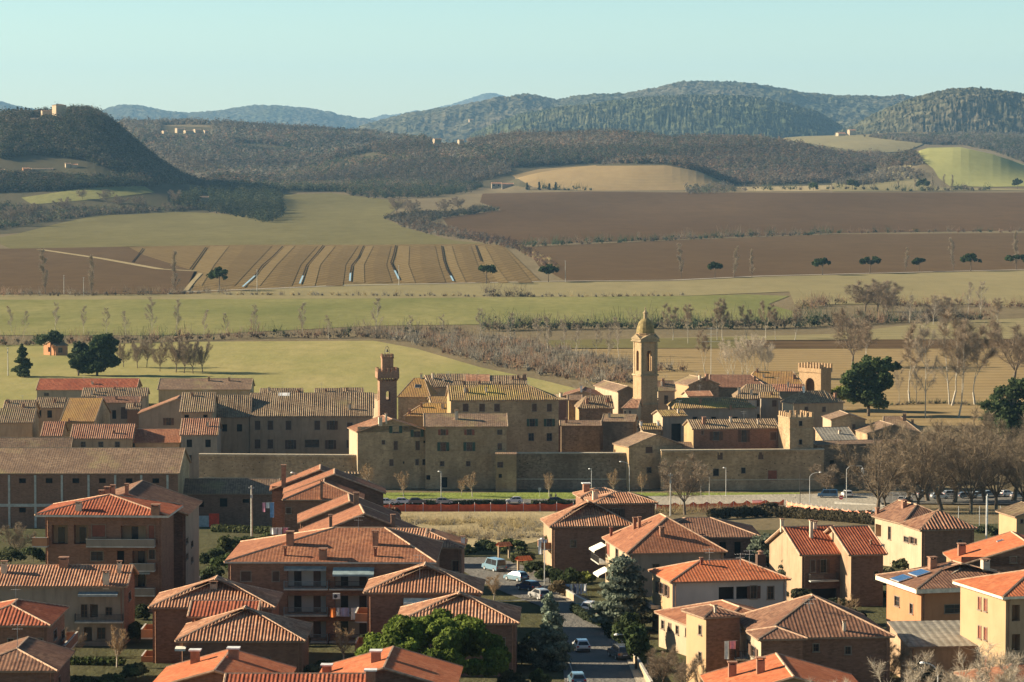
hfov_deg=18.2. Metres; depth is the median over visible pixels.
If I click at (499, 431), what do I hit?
window
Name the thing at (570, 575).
shrub
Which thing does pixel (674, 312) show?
bare tree
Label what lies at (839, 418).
house
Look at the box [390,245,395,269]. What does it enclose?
ditch
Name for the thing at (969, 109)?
hill
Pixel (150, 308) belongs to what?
bare tree
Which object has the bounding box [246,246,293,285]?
field band
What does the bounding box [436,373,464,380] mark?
house
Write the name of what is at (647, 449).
window
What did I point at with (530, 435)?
window
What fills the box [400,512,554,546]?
dry grass
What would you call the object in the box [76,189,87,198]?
bare tree
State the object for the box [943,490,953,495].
car
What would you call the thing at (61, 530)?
door
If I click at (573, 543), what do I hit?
window
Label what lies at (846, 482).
street lamp
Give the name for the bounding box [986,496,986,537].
utility pole
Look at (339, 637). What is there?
bare tree
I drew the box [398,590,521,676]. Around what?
house
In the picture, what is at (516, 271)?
field band
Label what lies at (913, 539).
window
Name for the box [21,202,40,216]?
bare tree
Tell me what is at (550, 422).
window
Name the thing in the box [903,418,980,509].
bare tree
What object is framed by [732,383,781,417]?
house
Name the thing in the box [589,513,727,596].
house
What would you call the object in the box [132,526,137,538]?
door
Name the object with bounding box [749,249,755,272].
bare tree
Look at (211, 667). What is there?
house
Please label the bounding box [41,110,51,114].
castle wing
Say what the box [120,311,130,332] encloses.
bare tree
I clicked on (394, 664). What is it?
house
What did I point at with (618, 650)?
car
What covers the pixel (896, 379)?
bare tree
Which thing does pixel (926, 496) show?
bare tree
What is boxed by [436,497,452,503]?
car
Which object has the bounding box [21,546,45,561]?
shrub
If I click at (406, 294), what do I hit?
hedge scrub
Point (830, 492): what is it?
car
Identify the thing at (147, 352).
bare tree
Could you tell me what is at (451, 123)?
hill back
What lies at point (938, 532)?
house
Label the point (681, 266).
bare tree
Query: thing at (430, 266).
field band
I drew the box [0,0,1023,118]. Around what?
sky
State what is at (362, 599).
door
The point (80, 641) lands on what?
bare tree
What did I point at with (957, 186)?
hedge scrub
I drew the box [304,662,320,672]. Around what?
shrub
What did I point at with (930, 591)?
house
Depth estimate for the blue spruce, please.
371.78 m
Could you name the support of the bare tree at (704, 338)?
on the field stubble
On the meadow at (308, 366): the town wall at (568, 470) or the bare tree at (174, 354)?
the bare tree at (174, 354)
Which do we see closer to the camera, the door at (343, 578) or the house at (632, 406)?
the door at (343, 578)
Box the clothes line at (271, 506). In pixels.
[262,502,273,517]
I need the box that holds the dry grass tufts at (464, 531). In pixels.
[417,523,543,539]
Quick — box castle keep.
[52,104,65,115]
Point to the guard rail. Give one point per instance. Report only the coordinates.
(835, 502)
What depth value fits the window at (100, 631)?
395.42 m
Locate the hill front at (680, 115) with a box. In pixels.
[470,94,844,138]
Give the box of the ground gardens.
[0,524,998,681]
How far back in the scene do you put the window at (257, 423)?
871.29 m
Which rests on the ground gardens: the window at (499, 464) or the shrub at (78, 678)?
the shrub at (78, 678)
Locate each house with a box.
[0,408,40,436]
[0,437,72,446]
[0,556,138,646]
[0,585,77,648]
[0,624,74,681]
[3,395,40,411]
[36,378,142,399]
[36,397,66,436]
[40,421,68,436]
[60,397,111,436]
[70,423,136,446]
[81,386,149,409]
[96,480,201,587]
[97,396,142,423]
[125,401,141,428]
[133,427,180,446]
[137,395,181,428]
[141,575,282,662]
[153,646,296,681]
[157,376,254,402]
[174,605,312,672]
[179,392,218,419]
[179,418,222,477]
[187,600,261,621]
[216,394,252,453]
[223,516,443,642]
[223,668,376,681]
[248,392,373,453]
[260,383,302,392]
[269,464,331,535]
[270,388,302,392]
[282,468,385,505]
[282,478,364,533]
[297,492,400,527]
[299,504,420,531]
[314,388,342,391]
[319,646,462,681]
[343,387,363,391]
[345,471,358,476]
[347,413,424,488]
[355,555,485,651]
[373,393,387,417]
[389,527,429,536]
[397,373,437,420]
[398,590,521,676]
[404,402,446,425]
[423,373,453,395]
[423,411,507,488]
[426,528,467,573]
[427,396,446,402]
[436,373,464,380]
[445,384,559,451]
[453,381,504,384]
[465,374,489,380]
[490,373,526,383]
[538,499,632,576]
[554,392,567,451]
[559,418,601,451]
[563,385,602,418]
[567,394,582,419]
[572,482,621,503]
[574,395,613,450]
[583,489,658,522]
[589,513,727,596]
[601,412,637,451]
[612,431,683,489]
[622,399,642,431]
[637,421,662,435]
[644,548,791,631]
[651,400,687,441]
[654,599,756,655]
[657,378,675,409]
[666,397,756,419]
[673,517,760,558]
[675,373,719,398]
[677,442,693,448]
[680,390,713,397]
[681,604,745,681]
[682,411,777,448]
[700,652,857,681]
[709,371,767,396]
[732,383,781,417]
[734,594,895,681]
[745,626,807,659]
[751,368,802,383]
[758,391,779,421]
[765,518,840,599]
[771,377,805,410]
[780,385,844,440]
[813,426,857,440]
[813,439,902,484]
[821,408,866,432]
[823,525,887,606]
[853,420,919,460]
[871,499,932,567]
[875,556,1002,631]
[883,413,922,459]
[899,509,977,569]
[943,531,1023,571]
[953,663,1023,681]
[995,501,1023,534]
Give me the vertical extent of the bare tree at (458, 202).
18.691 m
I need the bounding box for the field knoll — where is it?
[512,165,730,190]
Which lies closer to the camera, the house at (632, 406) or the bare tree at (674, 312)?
the house at (632, 406)
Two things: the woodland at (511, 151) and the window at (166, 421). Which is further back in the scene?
the woodland at (511, 151)
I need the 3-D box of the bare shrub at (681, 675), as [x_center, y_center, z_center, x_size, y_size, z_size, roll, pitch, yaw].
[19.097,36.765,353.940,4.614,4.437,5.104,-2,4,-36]
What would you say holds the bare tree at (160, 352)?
on the meadow at (308, 366)
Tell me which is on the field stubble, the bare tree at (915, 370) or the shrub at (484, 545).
the bare tree at (915, 370)
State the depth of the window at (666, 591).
406.73 m
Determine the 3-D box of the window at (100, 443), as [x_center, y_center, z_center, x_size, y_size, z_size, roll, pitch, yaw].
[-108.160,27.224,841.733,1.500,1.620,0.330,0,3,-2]
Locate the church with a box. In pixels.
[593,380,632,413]
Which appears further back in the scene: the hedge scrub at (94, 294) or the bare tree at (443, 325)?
the hedge scrub at (94, 294)
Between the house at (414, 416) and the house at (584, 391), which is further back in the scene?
the house at (584, 391)
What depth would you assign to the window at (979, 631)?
360.03 m
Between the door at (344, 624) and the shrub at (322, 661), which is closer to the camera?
the shrub at (322, 661)
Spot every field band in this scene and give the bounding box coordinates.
[191,246,228,285]
[215,246,270,285]
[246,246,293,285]
[273,246,316,285]
[303,246,334,285]
[326,246,357,285]
[353,246,372,282]
[373,246,391,282]
[395,246,414,282]
[420,246,445,282]
[444,246,465,282]
[460,246,489,282]
[478,246,508,282]
[492,246,532,282]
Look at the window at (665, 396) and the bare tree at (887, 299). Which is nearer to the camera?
the window at (665, 396)
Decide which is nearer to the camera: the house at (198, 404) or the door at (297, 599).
the door at (297, 599)
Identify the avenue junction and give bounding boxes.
[648,493,883,510]
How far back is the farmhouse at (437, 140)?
6039.99 m
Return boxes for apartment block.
[32,494,183,612]
[952,570,1023,666]
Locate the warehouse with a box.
[0,447,190,527]
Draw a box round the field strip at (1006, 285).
[0,270,1023,303]
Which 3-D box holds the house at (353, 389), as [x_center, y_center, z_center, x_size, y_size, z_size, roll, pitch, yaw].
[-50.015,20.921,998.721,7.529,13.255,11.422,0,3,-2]
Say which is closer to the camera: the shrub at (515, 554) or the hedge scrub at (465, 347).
the shrub at (515, 554)
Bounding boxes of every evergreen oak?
[67,340,87,375]
[74,332,121,375]
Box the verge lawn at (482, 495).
[383,493,799,498]
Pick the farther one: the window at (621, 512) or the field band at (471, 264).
the field band at (471, 264)
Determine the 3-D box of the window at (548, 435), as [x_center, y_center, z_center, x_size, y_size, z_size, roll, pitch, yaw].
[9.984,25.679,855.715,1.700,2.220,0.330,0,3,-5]
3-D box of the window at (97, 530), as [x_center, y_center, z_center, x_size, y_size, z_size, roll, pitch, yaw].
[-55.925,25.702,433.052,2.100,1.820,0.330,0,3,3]
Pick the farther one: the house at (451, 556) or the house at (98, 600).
the house at (451, 556)
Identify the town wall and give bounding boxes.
[198,453,356,479]
[516,452,639,488]
[660,448,823,490]
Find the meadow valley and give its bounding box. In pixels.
[0,294,798,334]
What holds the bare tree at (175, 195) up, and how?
on the ground at (664, 331)
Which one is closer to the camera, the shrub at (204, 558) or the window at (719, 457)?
the shrub at (204, 558)
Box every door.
[58,527,64,542]
[79,527,85,542]
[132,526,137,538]
[138,551,144,562]
[138,574,144,585]
[294,571,301,585]
[294,596,301,611]
[313,571,320,585]
[313,596,320,611]
[313,621,320,636]
[341,576,347,585]
[341,596,347,606]
[341,621,347,636]
[359,576,366,585]
[359,596,366,607]
[359,623,366,635]
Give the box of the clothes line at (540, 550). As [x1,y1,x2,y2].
[538,540,546,553]
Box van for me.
[482,557,506,571]
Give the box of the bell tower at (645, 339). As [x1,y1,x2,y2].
[631,304,659,422]
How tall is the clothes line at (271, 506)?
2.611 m
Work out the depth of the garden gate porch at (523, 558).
491.55 m
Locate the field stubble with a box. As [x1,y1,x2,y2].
[562,348,1023,425]
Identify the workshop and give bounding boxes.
[183,478,279,525]
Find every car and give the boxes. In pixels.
[383,498,395,504]
[396,497,409,503]
[409,497,425,503]
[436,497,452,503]
[503,571,528,581]
[506,496,522,502]
[516,580,540,590]
[528,588,548,599]
[548,497,565,500]
[567,671,586,681]
[572,638,590,651]
[581,600,595,609]
[607,643,630,659]
[817,489,837,497]
[841,490,852,496]
[930,493,949,498]
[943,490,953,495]
[958,492,974,497]
[986,490,1001,496]
[1000,490,1011,495]
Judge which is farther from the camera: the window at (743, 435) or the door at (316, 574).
the window at (743, 435)
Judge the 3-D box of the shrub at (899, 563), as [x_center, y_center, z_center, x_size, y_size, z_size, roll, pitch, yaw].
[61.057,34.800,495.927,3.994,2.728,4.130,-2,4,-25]
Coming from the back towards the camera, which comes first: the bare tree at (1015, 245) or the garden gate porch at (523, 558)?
the bare tree at (1015, 245)
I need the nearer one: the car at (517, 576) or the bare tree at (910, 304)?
the car at (517, 576)
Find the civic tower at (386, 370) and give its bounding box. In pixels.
[375,346,398,418]
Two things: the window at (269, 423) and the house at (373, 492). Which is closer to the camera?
the house at (373, 492)
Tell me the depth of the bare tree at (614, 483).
791.16 m
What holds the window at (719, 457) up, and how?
in the town wall at (766, 469)
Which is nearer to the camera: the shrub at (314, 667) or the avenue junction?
the shrub at (314, 667)
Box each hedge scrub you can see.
[0,283,230,295]
[0,316,375,345]
[222,287,685,296]
[340,317,463,332]
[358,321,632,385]
[471,300,833,330]
[479,278,531,296]
[521,223,833,246]
[539,181,591,189]
[739,181,991,190]
[796,286,1023,308]
[812,297,998,325]
[837,224,1023,232]
[890,397,979,405]
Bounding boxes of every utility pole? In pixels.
[6,347,8,375]
[250,485,253,535]
[668,473,672,515]
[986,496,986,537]
[987,494,987,523]
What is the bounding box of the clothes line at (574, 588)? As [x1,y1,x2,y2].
[565,583,586,596]
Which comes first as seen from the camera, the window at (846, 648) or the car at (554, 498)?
the window at (846, 648)
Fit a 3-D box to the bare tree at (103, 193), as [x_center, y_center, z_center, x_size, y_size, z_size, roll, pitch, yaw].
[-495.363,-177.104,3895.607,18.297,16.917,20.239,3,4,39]
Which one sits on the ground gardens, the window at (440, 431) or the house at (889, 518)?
the house at (889, 518)
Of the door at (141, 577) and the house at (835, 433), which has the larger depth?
the house at (835, 433)
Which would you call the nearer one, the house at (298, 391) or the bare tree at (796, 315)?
the house at (298, 391)
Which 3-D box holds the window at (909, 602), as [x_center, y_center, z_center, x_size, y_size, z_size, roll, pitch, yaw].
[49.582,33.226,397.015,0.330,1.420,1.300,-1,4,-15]
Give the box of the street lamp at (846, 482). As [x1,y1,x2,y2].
[846,467,863,501]
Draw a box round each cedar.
[585,552,655,625]
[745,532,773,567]
[776,558,788,595]
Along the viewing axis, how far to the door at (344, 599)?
399.00 m
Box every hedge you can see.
[70,655,126,665]
[210,523,271,533]
[383,499,505,504]
[531,499,575,504]
[569,602,602,627]
[706,504,874,524]
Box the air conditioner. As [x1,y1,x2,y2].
[333,593,339,598]
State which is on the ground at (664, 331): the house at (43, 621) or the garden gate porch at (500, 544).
the garden gate porch at (500, 544)
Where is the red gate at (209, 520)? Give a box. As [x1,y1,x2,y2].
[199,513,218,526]
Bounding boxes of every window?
[53,627,57,641]
[61,628,65,641]
[80,441,85,446]
[80,604,88,617]
[90,551,103,560]
[91,524,105,537]
[96,627,106,639]
[98,441,102,446]
[104,607,112,616]
[115,441,119,446]
[121,407,126,418]
[128,590,131,601]
[148,525,154,538]
[148,549,155,559]
[163,418,173,425]
[240,571,251,581]
[254,439,260,448]
[255,420,260,429]
[267,421,272,429]
[267,439,273,448]
[271,571,279,581]
[285,440,295,448]
[286,421,290,429]
[286,507,291,513]
[304,439,319,447]
[314,421,319,429]
[325,440,335,448]
[327,421,337,429]
[389,426,401,433]
[389,459,393,465]
[393,441,397,449]
[411,429,423,436]
[415,441,419,449]
[437,442,448,450]
[438,429,447,435]
[440,461,444,466]
[452,560,460,571]
[462,404,468,411]
[463,442,474,450]
[464,429,473,435]
[466,461,470,466]
[479,404,484,411]
[494,404,499,411]
[497,429,502,434]
[497,443,501,449]
[497,462,502,466]
[527,418,537,426]
[528,433,533,440]
[532,404,536,411]
[544,418,554,426]
[546,433,551,440]
[547,404,551,411]
[570,540,576,547]
[605,542,609,555]
[608,508,624,517]
[645,445,652,452]
[646,467,651,472]
[652,563,659,567]
[655,581,659,593]
[659,581,663,595]
[660,619,664,630]
[663,584,668,597]
[664,395,667,403]
[667,622,671,632]
[674,624,678,635]
[697,624,701,635]
[710,431,722,440]
[713,468,718,475]
[717,453,722,459]
[738,430,749,441]
[741,467,745,473]
[747,585,760,599]
[748,643,757,658]
[758,452,763,459]
[766,586,774,599]
[768,470,776,478]
[770,432,776,439]
[772,400,776,406]
[810,560,815,572]
[812,643,819,652]
[818,559,829,573]
[844,646,851,654]
[887,526,890,540]
[893,595,899,607]
[903,535,908,543]
[908,602,912,614]
[909,536,915,544]
[944,604,959,613]
[976,596,981,610]
[976,625,981,639]
[982,597,987,612]
[982,626,987,641]
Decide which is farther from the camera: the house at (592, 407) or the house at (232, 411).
the house at (592, 407)
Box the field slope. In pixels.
[832,165,1023,190]
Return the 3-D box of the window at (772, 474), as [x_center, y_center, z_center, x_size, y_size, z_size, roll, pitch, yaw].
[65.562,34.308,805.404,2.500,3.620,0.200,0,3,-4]
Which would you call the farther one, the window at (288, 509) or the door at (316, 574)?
the window at (288, 509)
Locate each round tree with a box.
[32,330,63,354]
[809,182,817,189]
[846,179,859,189]
[915,178,929,186]
[1012,178,1022,188]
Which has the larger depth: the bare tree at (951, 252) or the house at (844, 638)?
the bare tree at (951, 252)
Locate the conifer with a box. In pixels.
[11,343,32,376]
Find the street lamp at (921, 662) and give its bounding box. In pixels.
[920,661,938,681]
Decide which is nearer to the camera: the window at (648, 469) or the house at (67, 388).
the window at (648, 469)
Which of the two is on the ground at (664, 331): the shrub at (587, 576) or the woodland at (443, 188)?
the woodland at (443, 188)
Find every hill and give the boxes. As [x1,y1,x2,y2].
[0,101,376,128]
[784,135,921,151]
[834,86,1023,134]
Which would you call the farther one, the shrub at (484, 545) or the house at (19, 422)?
the house at (19, 422)
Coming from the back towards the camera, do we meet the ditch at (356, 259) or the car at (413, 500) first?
the ditch at (356, 259)
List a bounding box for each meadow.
[0,341,575,418]
[21,185,152,203]
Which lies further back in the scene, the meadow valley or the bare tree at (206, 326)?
the meadow valley
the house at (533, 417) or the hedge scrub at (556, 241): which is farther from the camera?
the hedge scrub at (556, 241)
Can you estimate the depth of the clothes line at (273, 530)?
472.49 m
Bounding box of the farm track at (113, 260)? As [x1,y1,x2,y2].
[36,249,192,270]
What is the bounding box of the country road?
[187,269,1023,291]
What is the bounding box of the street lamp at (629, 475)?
[619,461,629,491]
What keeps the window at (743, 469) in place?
in the town wall at (766, 469)
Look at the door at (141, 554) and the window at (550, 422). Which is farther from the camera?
the window at (550, 422)
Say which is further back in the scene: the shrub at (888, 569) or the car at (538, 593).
the shrub at (888, 569)
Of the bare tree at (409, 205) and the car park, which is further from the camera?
the bare tree at (409, 205)
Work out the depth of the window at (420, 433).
807.78 m
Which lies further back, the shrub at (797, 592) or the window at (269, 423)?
the window at (269, 423)
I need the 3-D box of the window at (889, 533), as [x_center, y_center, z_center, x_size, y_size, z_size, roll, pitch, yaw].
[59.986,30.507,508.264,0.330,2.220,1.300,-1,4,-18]
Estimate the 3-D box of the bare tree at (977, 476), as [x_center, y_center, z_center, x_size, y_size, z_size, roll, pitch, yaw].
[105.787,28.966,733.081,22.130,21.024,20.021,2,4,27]
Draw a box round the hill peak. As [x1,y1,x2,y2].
[370,93,502,120]
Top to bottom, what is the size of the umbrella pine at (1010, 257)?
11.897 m
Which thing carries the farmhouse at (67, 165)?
on the ground at (664, 331)
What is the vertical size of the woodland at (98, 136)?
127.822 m
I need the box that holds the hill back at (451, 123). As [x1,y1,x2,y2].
[355,80,920,142]
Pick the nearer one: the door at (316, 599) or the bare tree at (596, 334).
the door at (316, 599)
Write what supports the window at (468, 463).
in the house at (459, 446)
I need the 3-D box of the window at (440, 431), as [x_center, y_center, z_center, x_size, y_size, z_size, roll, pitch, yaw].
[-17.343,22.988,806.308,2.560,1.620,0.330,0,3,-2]
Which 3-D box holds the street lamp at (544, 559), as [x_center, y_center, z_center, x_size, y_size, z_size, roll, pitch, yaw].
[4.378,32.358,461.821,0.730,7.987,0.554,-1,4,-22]
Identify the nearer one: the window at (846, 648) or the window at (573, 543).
the window at (846, 648)
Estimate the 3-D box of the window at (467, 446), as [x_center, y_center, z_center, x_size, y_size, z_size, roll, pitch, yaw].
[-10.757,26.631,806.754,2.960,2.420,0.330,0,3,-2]
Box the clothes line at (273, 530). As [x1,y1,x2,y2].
[271,528,287,534]
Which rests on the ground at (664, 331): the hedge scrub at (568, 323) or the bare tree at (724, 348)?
the hedge scrub at (568, 323)
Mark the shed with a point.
(943, 640)
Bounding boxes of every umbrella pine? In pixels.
[206,266,228,289]
[355,608,511,676]
[478,264,497,283]
[538,264,558,281]
[707,261,722,276]
[811,257,830,274]
[859,256,881,272]
[911,257,925,264]
[960,253,981,271]
[1005,254,1023,266]
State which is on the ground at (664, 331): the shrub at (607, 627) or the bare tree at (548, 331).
the bare tree at (548, 331)
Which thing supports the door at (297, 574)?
in the apartment house at (309, 573)
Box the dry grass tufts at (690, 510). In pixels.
[655,498,801,513]
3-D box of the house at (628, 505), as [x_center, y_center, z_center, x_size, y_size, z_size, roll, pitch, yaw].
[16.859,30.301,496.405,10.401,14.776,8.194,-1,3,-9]
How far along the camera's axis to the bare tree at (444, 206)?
3818.38 m
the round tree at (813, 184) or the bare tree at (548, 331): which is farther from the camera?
the round tree at (813, 184)
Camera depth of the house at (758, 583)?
405.45 m
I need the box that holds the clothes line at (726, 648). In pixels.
[724,641,735,658]
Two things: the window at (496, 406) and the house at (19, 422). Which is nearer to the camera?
the window at (496, 406)
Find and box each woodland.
[0,103,211,187]
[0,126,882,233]
[0,167,160,191]
[0,198,207,228]
[119,115,429,182]
[168,178,286,221]
[207,151,511,192]
[347,175,482,198]
[365,127,924,184]
[383,203,499,222]
[399,219,526,247]
[459,138,688,165]
[514,244,559,268]
[684,180,736,193]
[831,164,925,185]
[863,130,1023,161]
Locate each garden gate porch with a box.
[496,542,511,557]
[515,555,532,572]
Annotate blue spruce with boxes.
[526,591,575,671]
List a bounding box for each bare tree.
[0,205,24,221]
[0,522,38,549]
[6,305,12,332]
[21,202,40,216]
[21,311,28,333]
[38,248,48,293]
[52,197,70,208]
[52,303,58,324]
[65,626,87,655]
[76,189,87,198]
[81,305,86,326]
[87,254,94,294]
[97,189,114,201]
[101,307,110,332]
[107,625,129,666]
[113,195,129,204]
[115,342,132,366]
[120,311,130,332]
[130,340,146,367]
[133,335,155,366]
[145,297,156,325]
[149,341,168,365]
[163,335,183,371]
[168,190,181,200]
[170,250,180,286]
[170,339,193,372]
[173,299,181,332]
[180,338,201,372]
[196,340,213,372]
[202,309,208,329]
[221,313,229,332]
[250,305,259,333]
[297,303,305,337]
[324,315,331,334]
[331,621,354,658]
[359,464,373,480]
[370,297,383,325]
[388,197,406,210]
[394,472,409,496]
[403,198,420,210]
[407,315,414,331]
[435,199,452,208]
[437,314,445,335]
[450,196,464,206]
[458,477,468,495]
[464,471,477,496]
[475,308,485,331]
[485,574,500,599]
[503,312,516,337]
[532,316,544,353]
[542,315,553,348]
[544,472,553,496]
[559,319,566,344]
[570,325,581,349]
[592,323,602,346]
[605,327,614,353]
[606,469,619,488]
[610,316,624,355]
[637,473,647,488]
[656,451,712,514]
[661,303,679,339]
[676,243,684,277]
[679,304,692,329]
[695,327,711,372]
[713,305,728,339]
[714,297,730,339]
[717,338,742,373]
[721,336,742,373]
[732,246,739,272]
[735,333,759,373]
[735,339,752,373]
[738,305,754,338]
[742,335,767,370]
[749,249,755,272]
[755,335,775,369]
[756,338,774,370]
[757,301,773,337]
[769,308,780,339]
[790,305,803,338]
[809,463,838,488]
[829,306,881,364]
[830,419,917,509]
[837,593,860,608]
[843,280,885,311]
[854,279,904,311]
[858,320,873,354]
[859,441,912,506]
[860,426,954,501]
[864,649,944,681]
[868,281,903,313]
[876,416,960,500]
[881,427,961,504]
[893,358,903,390]
[899,322,931,400]
[901,668,964,681]
[903,247,909,267]
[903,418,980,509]
[906,295,914,322]
[908,361,924,401]
[911,311,939,417]
[912,420,993,502]
[923,295,960,321]
[928,426,1023,512]
[930,295,941,323]
[932,317,961,403]
[935,306,978,405]
[941,651,1021,681]
[942,411,1022,501]
[944,645,999,681]
[946,321,981,417]
[948,237,955,269]
[956,405,1023,500]
[956,419,1023,509]
[962,281,973,310]
[964,424,1023,501]
[966,637,1023,681]
[967,324,1001,403]
[976,281,988,319]
[976,317,1023,377]
[990,297,1004,323]
[1012,230,1018,263]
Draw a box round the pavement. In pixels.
[557,595,645,681]
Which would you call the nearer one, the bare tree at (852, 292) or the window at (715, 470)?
the window at (715, 470)
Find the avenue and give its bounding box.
[391,499,575,502]
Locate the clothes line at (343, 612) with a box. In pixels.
[330,608,356,619]
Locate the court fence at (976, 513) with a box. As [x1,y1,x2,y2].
[958,506,1003,532]
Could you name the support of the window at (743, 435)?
in the house at (744, 433)
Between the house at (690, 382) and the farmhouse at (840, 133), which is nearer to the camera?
the house at (690, 382)
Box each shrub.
[0,546,26,563]
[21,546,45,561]
[70,675,97,681]
[97,672,127,681]
[120,662,149,681]
[127,621,142,641]
[135,603,150,619]
[199,547,225,564]
[199,566,224,579]
[209,553,229,570]
[216,534,239,553]
[234,535,260,540]
[259,532,271,537]
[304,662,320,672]
[317,660,334,667]
[386,507,401,514]
[464,544,478,554]
[473,539,496,551]
[492,538,528,552]
[496,668,528,681]
[509,550,535,564]
[517,642,532,664]
[521,630,534,642]
[523,561,543,572]
[528,668,551,681]
[534,565,563,582]
[547,580,571,594]
[549,567,583,583]
[580,571,595,583]
[601,616,620,637]
[610,611,642,642]
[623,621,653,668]
[642,644,685,681]
[668,653,705,681]
[756,501,778,507]
[790,588,813,598]
[828,597,855,607]
[831,384,846,399]
[883,566,894,572]
[890,558,908,568]
[890,637,911,679]
[908,661,944,681]
[974,525,998,535]
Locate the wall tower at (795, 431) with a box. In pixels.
[778,410,813,448]
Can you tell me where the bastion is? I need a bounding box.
[495,451,516,491]
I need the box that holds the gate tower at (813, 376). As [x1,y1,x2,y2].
[798,362,831,393]
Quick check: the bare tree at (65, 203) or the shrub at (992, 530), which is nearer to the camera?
the shrub at (992, 530)
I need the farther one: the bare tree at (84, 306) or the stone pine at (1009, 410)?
the bare tree at (84, 306)
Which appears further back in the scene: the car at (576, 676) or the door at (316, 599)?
the door at (316, 599)
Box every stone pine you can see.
[838,354,902,415]
[978,377,1023,439]
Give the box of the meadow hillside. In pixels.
[0,193,484,248]
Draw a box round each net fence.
[383,502,573,511]
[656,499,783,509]
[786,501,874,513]
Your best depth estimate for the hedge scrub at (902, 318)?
1599.08 m
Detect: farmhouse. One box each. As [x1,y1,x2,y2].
[31,168,52,169]
[43,341,68,355]
[65,163,70,167]
[175,128,184,132]
[183,130,193,133]
[201,196,208,200]
[433,138,441,143]
[491,182,501,187]
[501,183,513,188]
[835,132,845,135]
[847,129,855,134]
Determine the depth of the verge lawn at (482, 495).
791.84 m
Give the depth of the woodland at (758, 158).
5519.70 m
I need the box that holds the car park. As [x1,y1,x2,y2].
[880,492,1021,503]
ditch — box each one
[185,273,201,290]
[190,247,205,268]
[251,246,282,279]
[299,245,322,283]
[350,246,363,272]
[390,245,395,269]
[441,246,450,275]
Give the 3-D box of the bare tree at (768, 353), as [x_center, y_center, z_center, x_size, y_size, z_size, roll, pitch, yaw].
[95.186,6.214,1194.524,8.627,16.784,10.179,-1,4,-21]
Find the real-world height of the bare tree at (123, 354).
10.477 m
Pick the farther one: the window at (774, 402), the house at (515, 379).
the house at (515, 379)
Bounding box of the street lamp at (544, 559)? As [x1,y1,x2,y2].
[540,538,544,587]
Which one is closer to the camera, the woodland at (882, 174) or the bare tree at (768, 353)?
the bare tree at (768, 353)
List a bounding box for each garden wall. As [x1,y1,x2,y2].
[560,589,585,603]
[631,654,652,681]
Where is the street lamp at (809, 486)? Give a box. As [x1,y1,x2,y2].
[809,472,820,504]
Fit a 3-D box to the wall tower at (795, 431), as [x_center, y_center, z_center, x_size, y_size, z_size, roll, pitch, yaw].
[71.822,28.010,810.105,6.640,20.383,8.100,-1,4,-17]
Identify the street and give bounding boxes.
[464,557,634,681]
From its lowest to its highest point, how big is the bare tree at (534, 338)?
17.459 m
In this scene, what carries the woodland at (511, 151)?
on the ground at (664, 331)
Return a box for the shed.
[887,620,978,681]
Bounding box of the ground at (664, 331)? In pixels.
[0,117,1023,529]
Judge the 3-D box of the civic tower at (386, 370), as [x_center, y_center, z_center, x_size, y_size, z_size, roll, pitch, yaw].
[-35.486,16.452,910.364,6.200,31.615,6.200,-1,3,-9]
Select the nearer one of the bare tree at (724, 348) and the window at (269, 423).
the window at (269, 423)
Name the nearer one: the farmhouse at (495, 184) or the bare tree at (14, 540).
the bare tree at (14, 540)
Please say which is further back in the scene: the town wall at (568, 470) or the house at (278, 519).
the town wall at (568, 470)
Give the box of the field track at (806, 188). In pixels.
[737,185,831,190]
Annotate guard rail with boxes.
[834,501,884,506]
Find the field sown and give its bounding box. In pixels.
[130,244,539,293]
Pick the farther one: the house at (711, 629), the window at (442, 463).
the window at (442, 463)

